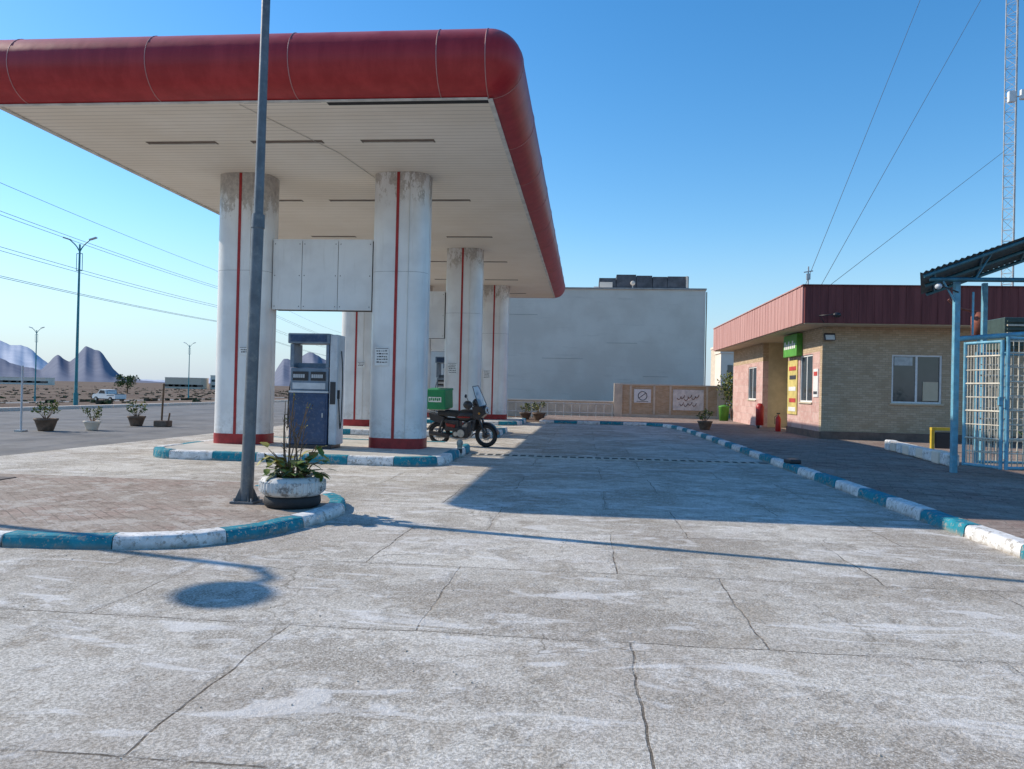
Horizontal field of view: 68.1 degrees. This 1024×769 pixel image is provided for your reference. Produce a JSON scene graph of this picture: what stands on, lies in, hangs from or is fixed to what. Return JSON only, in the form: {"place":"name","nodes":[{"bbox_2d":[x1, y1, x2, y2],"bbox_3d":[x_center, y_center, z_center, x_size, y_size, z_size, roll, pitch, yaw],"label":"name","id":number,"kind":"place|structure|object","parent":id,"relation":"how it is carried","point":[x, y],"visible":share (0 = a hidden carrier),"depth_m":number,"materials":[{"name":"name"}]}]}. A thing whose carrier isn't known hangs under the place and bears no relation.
{"place":"outdoors","nodes":[
{"label":"outdoors","id":0,"kind":"place"},
{"bbox_2d":[0,377,54,384],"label":"distant building","id":1,"kind":"structure","parent":0,"point":[28,380],"depth_m":445.81,"materials":[{"name":"grey paint"}]},
{"bbox_2d":[0,380,47,382],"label":"windows","id":2,"kind":"structure","parent":1,"relation":"in","point":[14,381],"depth_m":445.45,"materials":[{"name":"black glass"}]},
{"bbox_2d":[0,341,209,382],"bbox_3d":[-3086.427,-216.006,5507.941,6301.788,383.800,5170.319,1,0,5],"label":"mountains","id":3,"kind":"structure","parent":0,"point":[21,355],"depth_m":5929.40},
{"bbox_2d":[0,402,287,455],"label":"asphalt road","id":4,"kind":"structure","parent":0,"point":[71,431],"depth_m":25.99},
{"bbox_2d":[14,366,27,431],"bbox_3d":[-14.835,0.432,22.921,0.250,2.000,0.250,1,0,5],"label":"sign post","id":5,"kind":"object","parent":4,"relation":"on","point":[21,402],"visible":1,"depth_m":22.90,"materials":[{"name":"metal"}]},
{"bbox_2d":[31,399,60,430],"bbox_3d":[-14.431,0.940,23.473,0.783,0.990,0.855,1,0,5],"label":"planter tub","id":6,"kind":"object","parent":4,"relation":"on","point":[45,424],"visible":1,"depth_m":23.30,"materials":[{"name":"green plant"}]},
{"bbox_2d":[82,406,102,429],"bbox_3d":[-13.464,1.063,24.289,0.584,0.799,0.617,2,-1,-34],"label":"planter tub","id":7,"kind":"object","parent":4,"relation":"on","point":[93,424],"visible":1,"depth_m":24.15,"materials":[{"name":"grey paint"}]},
{"bbox_2d":[126,400,147,425],"bbox_3d":[-13.486,1.014,27.215,0.682,0.940,0.744,1,0,5],"label":"planter tub","id":8,"kind":"object","parent":4,"relation":"on","point":[136,420],"visible":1,"depth_m":27.07,"materials":[{"name":"green plant"}]},
{"bbox_2d":[153,384,171,426],"bbox_3d":[-12.463,0.736,27.111,0.530,1.541,0.400,1,0,5],"label":"marker post","id":9,"kind":"object","parent":4,"relation":"on","point":[162,423],"visible":1,"depth_m":27.06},
{"bbox_2d":[0,473,329,532],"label":"brick paving","id":10,"kind":"structure","parent":0,"point":[58,503],"depth_m":9.03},
{"bbox_2d":[229,0,269,504],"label":"lamp post","id":11,"kind":"object","parent":10,"relation":"on","point":[246,494],"visible":1,"depth_m":9.41,"materials":[{"name":"metal"}]},
{"bbox_2d":[259,472,325,509],"bbox_3d":[-2.683,1.298,9.267,0.793,0.375,0.793,1,0,5],"label":"tyre planter","id":12,"kind":"object","parent":10,"relation":"on","point":[293,493],"visible":0.88,"depth_m":8.96,"materials":[{"name":"white rubber"}]},
{"bbox_2d":[257,393,337,483],"bbox_3d":[-2.587,0.720,9.294,0.917,1.246,0.886,1,0,5],"label":"planter shrub","id":13,"kind":"object","parent":12,"relation":"in","point":[284,466],"visible":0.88,"depth_m":9.21,"materials":[{"name":"green plant"}]},
{"bbox_2d":[0,346,329,385],"bbox_3d":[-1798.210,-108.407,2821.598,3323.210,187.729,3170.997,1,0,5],"label":"mountain range","id":14,"kind":"structure","parent":0,"point":[94,365],"depth_m":2792.93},
{"bbox_2d":[165,377,208,388],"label":"distant building","id":15,"kind":"structure","parent":0,"point":[182,383],"depth_m":399.60,"materials":[{"name":"grey paint"}]},
{"bbox_2d":[165,384,202,386],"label":"windows","id":16,"kind":"structure","parent":15,"relation":"in","point":[173,385],"depth_m":399.49,"materials":[{"name":"black glass"}]},
{"bbox_2d":[210,375,214,388],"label":"distant building","id":17,"kind":"structure","parent":0,"point":[212,381],"depth_m":405.19,"materials":[{"name":"grey paint"}]},
{"bbox_2d":[0,381,732,418],"bbox_3d":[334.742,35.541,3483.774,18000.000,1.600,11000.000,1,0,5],"label":"ground","id":18,"kind":"structure","parent":0,"point":[89,387],"depth_m":206.58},
{"bbox_2d":[30,327,44,401],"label":"street lamp","id":19,"kind":"object","parent":18,"relation":"on","point":[35,365],"visible":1,"depth_m":107.96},
{"bbox_2d":[64,237,97,404],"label":"street lamp","id":20,"kind":"object","parent":18,"relation":"on","point":[75,397],"visible":0.94,"depth_m":48.90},
{"bbox_2d":[114,374,139,392],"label":"distant tree","id":21,"kind":"object","parent":18,"relation":"on","point":[119,383],"visible":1,"depth_m":198.56,"materials":[{"name":"green plant"}]},
{"bbox_2d":[1,397,283,402],"bbox_3d":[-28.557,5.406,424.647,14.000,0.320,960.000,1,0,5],"label":"distant highway","id":22,"kind":"structure","parent":18,"relation":"on","point":[114,400],"depth_m":105.74,"materials":[{"name":"asphalt"}]},
{"bbox_2d":[92,389,125,400],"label":"pickup truck","id":23,"kind":"object","parent":22,"relation":"on","point":[108,394],"visible":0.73,"depth_m":100.98,"materials":[{"name":"white paint"}]},
{"bbox_2d":[0,400,287,411],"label":"median kerb","id":24,"kind":"structure","parent":18,"relation":"on","point":[94,406],"depth_m":45.03,"materials":[{"name":"grey paint"}]},
{"bbox_2d":[0,386,294,403],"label":"desert scrub","id":25,"kind":"object","parent":18,"relation":"on","point":[196,399],"visible":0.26,"depth_m":134.07,"materials":[{"name":"green plant"}]},
{"bbox_2d":[184,342,195,397],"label":"street lamp","id":26,"kind":"object","parent":18,"relation":"on","point":[189,351],"visible":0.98,"depth_m":138.28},
{"bbox_2d":[0,422,1023,768],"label":"concrete forecourt","id":27,"kind":"structure","parent":18,"relation":"on","point":[542,640],"depth_m":5.06,"materials":[{"name":"concrete"}]},
{"bbox_2d":[6,473,258,482],"bbox_3d":[-16.444,1.271,12.665,25.700,0.139,0.090,1,0,5],"label":"paving edge","id":28,"kind":"object","parent":27,"relation":"on","point":[124,477],"depth_m":11.67,"materials":[{"name":"concrete"}]},
{"bbox_2d":[0,485,345,549],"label":"painted kerb","id":29,"kind":"structure","parent":27,"relation":"on","point":[66,540],"depth_m":7.30,"materials":[{"name":"teal paint"}]},
{"bbox_2d":[164,437,456,456],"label":"pump island","id":30,"kind":"structure","parent":27,"relation":"on","point":[353,447],"depth_m":16.85,"materials":[{"name":"concrete"}]},
{"bbox_2d":[214,172,279,433],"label":"canopy column","id":31,"kind":"structure","parent":30,"relation":"on","point":[226,301],"depth_m":17.78,"materials":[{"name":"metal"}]},
{"bbox_2d":[239,346,246,354],"bbox_3d":[-6.248,-0.792,17.686,0.260,0.200,0.015,1,0,5],"label":"notice plate","id":32,"kind":"object","parent":31,"relation":"attached to","point":[242,350],"visible":0.71,"depth_m":17.68,"materials":[{"name":"paper"}]},
{"bbox_2d":[213,433,273,443],"bbox_3d":[-6.436,1.278,18.188,1.320,0.240,0.980,1,0,5],"label":"base band","id":33,"kind":"object","parent":31,"relation":"attached to","point":[222,438],"visible":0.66,"depth_m":17.75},
{"bbox_2d":[233,173,277,433],"bbox_3d":[-6.047,-1.897,17.896,0.880,6.120,0.247,2,0,-29],"label":"stripe","id":34,"kind":"object","parent":31,"relation":"attached to","point":[237,303],"visible":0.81,"depth_m":17.73,"materials":[{"name":"paint"}]},
{"bbox_2d":[0,28,564,298],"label":"station canopy","id":35,"kind":"object","parent":31,"relation":"on","point":[350,115],"visible":0.91,"depth_m":14.28,"materials":[{"name":"metal"}]},
{"bbox_2d":[272,239,373,311],"bbox_3d":[-4.462,-2.594,18.132,2.450,1.670,0.467,1,0,5],"label":"sign panel box","id":36,"kind":"object","parent":31,"relation":"attached to","point":[330,275],"visible":0.99,"depth_m":17.91,"materials":[{"name":"metal"}]},
{"bbox_2d":[286,333,344,448],"bbox_3d":[-4.436,0.146,17.253,1.277,2.580,0.660,1,0,5],"label":"fuel dispenser","id":37,"kind":"object","parent":30,"relation":"on","point":[319,387],"visible":0.97,"depth_m":16.96,"materials":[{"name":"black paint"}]},
{"bbox_2d":[369,172,431,438],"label":"canopy column","id":38,"kind":"structure","parent":30,"relation":"on","point":[412,317],"depth_m":17.40,"materials":[{"name":"metal"}]},
{"bbox_2d":[375,347,388,365],"bbox_3d":[-2.985,-0.640,17.378,0.330,0.420,0.015,1,0,5],"label":"notice plate","id":39,"kind":"object","parent":38,"relation":"attached to","point":[381,356],"visible":1,"depth_m":17.37,"materials":[{"name":"paper"}]},
{"bbox_2d":[368,437,426,448],"bbox_3d":[-2.684,1.360,17.826,1.320,0.240,0.980,1,0,5],"label":"base band","id":40,"kind":"object","parent":38,"relation":"attached to","point":[387,443],"visible":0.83,"depth_m":17.36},
{"bbox_2d":[391,172,431,438],"bbox_3d":[-2.295,-1.814,17.535,0.880,6.120,0.247,2,0,-29],"label":"stripe","id":41,"kind":"object","parent":38,"relation":"attached to","point":[395,304],"visible":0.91,"depth_m":17.37,"materials":[{"name":"paint"}]},
{"bbox_2d":[153,437,469,466],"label":"island kerb","id":42,"kind":"structure","parent":27,"relation":"on","point":[444,458],"depth_m":15.54,"materials":[{"name":"teal paint"}]},
{"bbox_2d":[343,425,501,431],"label":"pump island","id":43,"kind":"structure","parent":27,"relation":"on","point":[366,427],"depth_m":26.05,"materials":[{"name":"concrete"}]},
{"bbox_2d":[342,312,371,419],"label":"canopy column","id":44,"kind":"structure","parent":43,"relation":"on","point":[363,375],"depth_m":26.94,"materials":[{"name":"metal"}]},
{"bbox_2d":[343,419,369,425],"bbox_3d":[-5.551,1.365,27.395,1.320,0.240,0.980,1,0,5],"label":"base band","id":45,"kind":"object","parent":44,"relation":"attached to","point":[351,422],"visible":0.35,"depth_m":26.91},
{"bbox_2d":[353,312,364,418],"bbox_3d":[-5.162,-1.809,27.103,0.880,6.120,0.247,2,0,-29],"label":"stripe","id":46,"kind":"object","parent":44,"relation":"attached to","point":[355,365],"visible":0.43,"depth_m":26.92,"materials":[{"name":"paint"}]},
{"bbox_2d":[429,291,445,338],"bbox_3d":[-3.577,-2.506,27.339,2.450,1.670,0.467,1,0,5],"label":"sign panel box","id":47,"kind":"object","parent":44,"relation":"attached to","point":[437,311],"visible":0.15,"depth_m":27.03,"materials":[{"name":"metal"}]},
{"bbox_2d":[434,357,444,422],"bbox_3d":[-2.250,0.276,28.294,1.277,2.580,0.660,1,0,5],"label":"fuel dispenser","id":48,"kind":"object","parent":43,"relation":"on","point":[439,361],"visible":0.19,"depth_m":28.07,"materials":[{"name":"black paint"}]},
{"bbox_2d":[444,248,483,421],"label":"canopy column","id":49,"kind":"structure","parent":43,"relation":"on","point":[472,326],"depth_m":26.60,"materials":[{"name":"metal"}]},
{"bbox_2d":[447,363,456,374],"bbox_3d":[-2.100,-0.553,26.585,0.330,0.420,0.015,1,0,5],"label":"notice plate","id":50,"kind":"object","parent":49,"relation":"attached to","point":[452,369],"visible":1,"depth_m":26.58,"materials":[{"name":"paper"}]},
{"bbox_2d":[458,248,483,409],"bbox_3d":[-1.410,-1.726,26.742,0.880,6.120,0.247,2,0,-29],"label":"stripe","id":51,"kind":"object","parent":49,"relation":"attached to","point":[461,325],"visible":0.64,"depth_m":26.57,"materials":[{"name":"paint"}]},
{"bbox_2d":[343,424,507,437],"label":"island kerb","id":52,"kind":"structure","parent":27,"relation":"on","point":[503,430],"depth_m":24.78,"materials":[{"name":"white paint"}]},
{"bbox_2d":[457,440,463,457],"bbox_3d":[-1.213,1.485,17.583,0.200,0.410,0.200,1,0,5],"label":"bollard","id":53,"kind":"object","parent":27,"relation":"on","point":[459,444],"visible":0.82,"depth_m":17.53,"materials":[{"name":"metal"}]},
{"bbox_2d":[427,385,498,446],"bbox_3d":[-1.402,0.874,21.048,2.161,1.732,0.963,1,0,28],"label":"parked motorcycle","id":54,"kind":"object","parent":27,"relation":"on","point":[440,400],"visible":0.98,"depth_m":20.94,"materials":[{"name":"black metal"}]},
{"bbox_2d":[427,417,521,420],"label":"pump island","id":55,"kind":"structure","parent":27,"relation":"on","point":[512,419],"depth_m":35.60,"materials":[{"name":"concrete"}]},
{"bbox_2d":[427,285,432,411],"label":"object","id":56,"kind":"structure","parent":55,"relation":"on","point":[429,369],"depth_m":36.48,"materials":[{"name":"metal"}]},
{"bbox_2d":[430,339,444,351],"bbox_3d":[-2.683,-2.418,36.645,2.450,1.670,0.467,1,0,5],"label":"sign panel box","id":57,"kind":"object","parent":56,"relation":"attached to","point":[437,344],"visible":0.09,"depth_m":36.51,"materials":[{"name":"metal"}]},
{"bbox_2d":[481,285,508,414],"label":"canopy column","id":58,"kind":"structure","parent":55,"relation":"on","point":[501,348],"depth_m":35.91,"materials":[{"name":"metal"}]},
{"bbox_2d":[483,370,489,378],"bbox_3d":[-1.206,-0.464,35.891,0.330,0.420,0.015,1,0,5],"label":"notice plate","id":59,"kind":"object","parent":58,"relation":"attached to","point":[486,374],"visible":1,"depth_m":35.89,"materials":[{"name":"paper"}]},
{"bbox_2d":[483,414,506,419],"bbox_3d":[-0.905,1.536,36.340,1.320,0.240,0.980,1,0,5],"label":"base band","id":60,"kind":"object","parent":58,"relation":"attached to","point":[496,416],"visible":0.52,"depth_m":35.86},
{"bbox_2d":[491,285,509,413],"bbox_3d":[-0.516,-1.638,36.048,0.880,6.120,0.247,2,0,-29],"label":"stripe","id":61,"kind":"object","parent":58,"relation":"attached to","point":[493,350],"visible":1,"depth_m":35.88,"materials":[{"name":"paint"}]},
{"bbox_2d":[427,417,525,425],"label":"island kerb","id":62,"kind":"structure","parent":27,"relation":"on","point":[510,423],"depth_m":33.91,"materials":[{"name":"teal paint"}]},
{"bbox_2d":[22,490,1003,758],"bbox_3d":[0.240,1.585,6.985,9.131,0.119,7.954,1,0,5],"label":"loose grit","id":63,"kind":"object","parent":27,"relation":"on","point":[406,650],"visible":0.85,"depth_m":6.95,"materials":[{"name":"gravel"}]},
{"bbox_2d":[464,453,771,464],"bbox_3d":[2.366,1.769,18.081,7.320,0.020,0.540,1,0,5],"label":"trench drain","id":64,"kind":"object","parent":27,"relation":"on","point":[619,458],"visible":0.95,"depth_m":18.04,"materials":[{"name":"metal"}]},
{"bbox_2d":[539,420,1023,559],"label":"painted kerb","id":65,"kind":"structure","parent":27,"relation":"on","point":[1010,544],"depth_m":11.07,"materials":[{"name":"white paint"}]},
{"bbox_2d":[430,399,613,416],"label":"wall","id":66,"kind":"structure","parent":18,"relation":"on","point":[599,408],"depth_m":45.99,"materials":[{"name":"grey paint"}]},
{"bbox_2d":[507,416,538,421],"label":"planting bed","id":67,"kind":"object","parent":18,"relation":"on","point":[530,419],"depth_m":42.72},
{"bbox_2d":[519,403,531,418],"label":"planter tub","id":68,"kind":"object","parent":67,"relation":"on","point":[526,415],"visible":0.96,"depth_m":41.12,"materials":[{"name":"green plant"}]},
{"bbox_2d":[531,401,545,420],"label":"planter tub","id":69,"kind":"object","parent":67,"relation":"on","point":[538,416],"visible":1,"depth_m":40.08,"materials":[{"name":"green plant"}]},
{"bbox_2d":[507,401,612,417],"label":"railing","id":70,"kind":"object","parent":67,"relation":"on","point":[547,411],"visible":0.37,"depth_m":43.49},
{"bbox_2d":[430,289,705,404],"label":"walls","id":71,"kind":"structure","parent":18,"relation":"on","point":[606,339],"depth_m":55.46,"materials":[{"name":"grey paint"}]},
{"bbox_2d":[517,314,654,376],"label":"wall cracks","id":72,"kind":"structure","parent":71,"relation":"attached to","point":[570,358],"depth_m":55.71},
{"bbox_2d":[565,287,706,289],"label":"parapet coping","id":73,"kind":"object","parent":71,"relation":"on","point":[637,288],"visible":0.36,"depth_m":55.12,"materials":[{"name":"grey paint"}]},
{"bbox_2d":[594,275,688,287],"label":"rooftop structure","id":74,"kind":"object","parent":71,"relation":"on","point":[626,281],"visible":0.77,"depth_m":56.98,"materials":[{"name":"grey paint"}]},
{"bbox_2d":[704,292,706,385],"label":"down pipe","id":75,"kind":"object","parent":71,"relation":"attached to","point":[705,339],"visible":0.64,"depth_m":54.70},
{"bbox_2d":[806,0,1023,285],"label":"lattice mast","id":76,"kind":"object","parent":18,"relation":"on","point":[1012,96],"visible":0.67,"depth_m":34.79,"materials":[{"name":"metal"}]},
{"bbox_2d":[0,0,1023,385],"label":"sky","id":77,"kind":"structure","parent":0,"point":[716,144],"materials":[{"name":"blue"}]},
{"bbox_2d":[710,347,715,385],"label":"distant building","id":78,"kind":"structure","parent":0,"point":[712,382],"depth_m":110.50,"materials":[{"name":"grey paint"}]},
{"bbox_2d":[714,352,733,405],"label":"distant building","id":79,"kind":"structure","parent":0,"point":[724,362],"depth_m":91.01,"materials":[{"name":"grey paint"}]},
{"bbox_2d":[727,365,732,399],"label":"windows","id":80,"kind":"structure","parent":79,"relation":"in","point":[730,367],"depth_m":90.87,"materials":[{"name":"black glass"}]},
{"bbox_2d":[540,415,1023,538],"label":"sidewalk","id":81,"kind":"structure","parent":0,"point":[990,498],"depth_m":15.54,"materials":[{"name":"concrete"}]},
{"bbox_2d":[613,383,725,418],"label":"piers and coping","id":82,"kind":"object","parent":81,"relation":"on","point":[617,406],"visible":0.76,"depth_m":45.35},
{"bbox_2d":[622,385,717,415],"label":"brick panels","id":83,"kind":"object","parent":82,"relation":"attached to","point":[661,400],"visible":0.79,"depth_m":45.34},
{"bbox_2d":[634,389,650,402],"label":"emblem plaque","id":84,"kind":"object","parent":83,"relation":"attached to","point":[642,395],"visible":1,"depth_m":45.40,"materials":[{"name":"white paint"}]},
{"bbox_2d":[673,390,703,410],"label":"calligraphy plaque","id":85,"kind":"object","parent":83,"relation":"attached to","point":[690,400],"visible":0.99,"depth_m":45.14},
{"bbox_2d":[696,409,712,429],"bbox_3d":[7.925,1.409,31.187,0.632,0.890,0.744,2,-1,-36],"label":"potted plant","id":86,"kind":"object","parent":81,"relation":"on","point":[705,424],"visible":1,"depth_m":31.00,"materials":[{"name":"green plant"}]},
{"bbox_2d":[718,405,729,420],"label":"litter bin","id":87,"kind":"object","parent":81,"relation":"on","point":[723,412],"visible":1,"depth_m":42.02,"materials":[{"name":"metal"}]},
{"bbox_2d":[716,370,732,419],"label":"oleander bush","id":88,"kind":"object","parent":81,"relation":"on","point":[729,384],"visible":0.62,"depth_m":43.91,"materials":[{"name":"green plant"}]},
{"bbox_2d":[756,403,763,427],"bbox_3d":[10.944,1.401,33.617,0.360,1.151,0.794,1,0,5],"label":"fire extinguisher","id":89,"kind":"object","parent":81,"relation":"on","point":[759,414],"visible":1,"depth_m":33.26,"materials":[{"name":"red metal"}]},
{"bbox_2d":[732,327,820,438],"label":"side wall","id":90,"kind":"structure","parent":81,"relation":"on","point":[769,361],"depth_m":35.01,"materials":[{"name":"pink stone"}]},
{"bbox_2d":[783,333,818,414],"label":"wall signs","id":91,"kind":"object","parent":90,"relation":"attached to","point":[793,345],"depth_m":29.46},
{"bbox_2d":[747,354,943,405],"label":"windows","id":92,"kind":"structure","parent":90,"relation":"attached to","point":[907,385],"depth_m":26.08,"materials":[{"name":"glass"}]},
{"bbox_2d":[894,357,937,400],"bbox_3d":[13.893,-0.189,26.050,1.450,1.490,0.004,1,0,5],"label":"window blind","id":93,"kind":"object","parent":92,"relation":"attached to","point":[930,391],"depth_m":26.01,"materials":[{"name":"fabric"}]},
{"bbox_2d":[774,413,780,431],"bbox_3d":[10.882,1.539,30.980,0.215,0.760,0.240,1,-1,45],"label":"fire extinguisher","id":94,"kind":"object","parent":81,"relation":"on","point":[777,421],"visible":1,"depth_m":30.91,"materials":[{"name":"red metal"}]},
{"bbox_2d":[784,458,800,463],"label":"drain cover block","id":95,"kind":"structure","parent":81,"relation":"on","point":[792,461],"depth_m":16.23,"materials":[{"name":"black paint"}]},
{"bbox_2d":[819,327,1023,443],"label":"front wall","id":96,"kind":"structure","parent":81,"relation":"on","point":[855,383],"depth_m":26.10,"materials":[{"name":"beige brick"}]},
{"bbox_2d":[819,312,840,340],"bbox_3d":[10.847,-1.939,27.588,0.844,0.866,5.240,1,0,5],"label":"wall lamp","id":97,"kind":"object","parent":96,"relation":"attached to","point":[830,336],"visible":0.84,"depth_m":26.00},
{"bbox_2d":[885,440,958,465],"bbox_3d":[10.151,1.680,19.003,0.314,0.299,5.114,1,0,12],"label":"whitewashed stone border","id":98,"kind":"object","parent":81,"relation":"on","point":[942,457],"visible":0.97,"depth_m":18.37,"materials":[{"name":"white paint"}]},
{"bbox_2d":[947,299,980,459],"bbox_3d":[10.810,-0.107,18.050,0.888,3.868,0.340,1,0,5],"label":"pipe","id":99,"kind":"object","parent":81,"relation":"on","point":[977,322],"visible":0.42,"depth_m":17.98,"materials":[{"name":"metal"}]},
{"bbox_2d":[920,237,1023,472],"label":"gate shelter","id":100,"kind":"object","parent":81,"relation":"on","point":[955,274],"visible":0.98,"depth_m":15.11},
{"bbox_2d":[962,340,1004,469],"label":"metal gate","id":101,"kind":"structure","parent":100,"relation":"attached to","point":[1000,402],"depth_m":14.55,"materials":[{"name":"metal"}]},
{"bbox_2d":[958,332,1023,340],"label":"gate header beam","id":102,"kind":"structure","parent":100,"relation":"attached to","point":[989,336],"depth_m":14.95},
{"bbox_2d":[1004,336,1023,469],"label":"metal gate","id":103,"kind":"structure","parent":100,"relation":"attached to","point":[1007,409],"depth_m":14.15,"materials":[{"name":"metal"}]},
{"bbox_2d":[973,352,1023,463],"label":"fence","id":104,"kind":"object","parent":81,"relation":"on","point":[1010,430],"visible":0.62,"depth_m":16.10,"materials":[{"name":"metal"}]},
{"bbox_2d":[987,317,1023,458],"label":"utility cabinet","id":105,"kind":"object","parent":81,"relation":"on","point":[1005,325],"visible":0.35,"depth_m":18.97,"materials":[{"name":"grey metal"}]},
{"bbox_2d":[930,427,949,448],"bbox_3d":[11.936,1.535,20.991,0.640,0.680,0.140,1,0,5],"label":"yellow hose stand","id":106,"kind":"object","parent":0,"point":[942,440],"visible":0.68,"depth_m":20.95,"materials":[{"name":"paint"}]},
{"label":"utility pole","id":107,"kind":"object","parent":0,"visible":0},
{"bbox_2d":[0,183,328,354],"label":"overhead power lines","id":108,"kind":"object","parent":107,"relation":"attached to","point":[112,278],"visible":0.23,"depth_m":52.73,"materials":[{"name":"metal"}]},
{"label":"back walls","id":109,"kind":"object","parent":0,"visible":0},
{"bbox_2d":[716,323,970,351],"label":"roof slab","id":110,"kind":"structure","parent":109,"relation":"on","point":[777,336],"depth_m":27.16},
{"bbox_2d":[804,266,812,283],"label":"rooftop pipes","id":111,"kind":"object","parent":110,"relation":"on","point":[808,276],"visible":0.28,"depth_m":26.16,"materials":[{"name":"metal"}]},
{"bbox_2d":[713,284,1023,350],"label":"fascia","id":112,"kind":"structure","parent":110,"relation":"attached to","point":[868,304],"depth_m":25.22,"materials":[{"name":"metal"}]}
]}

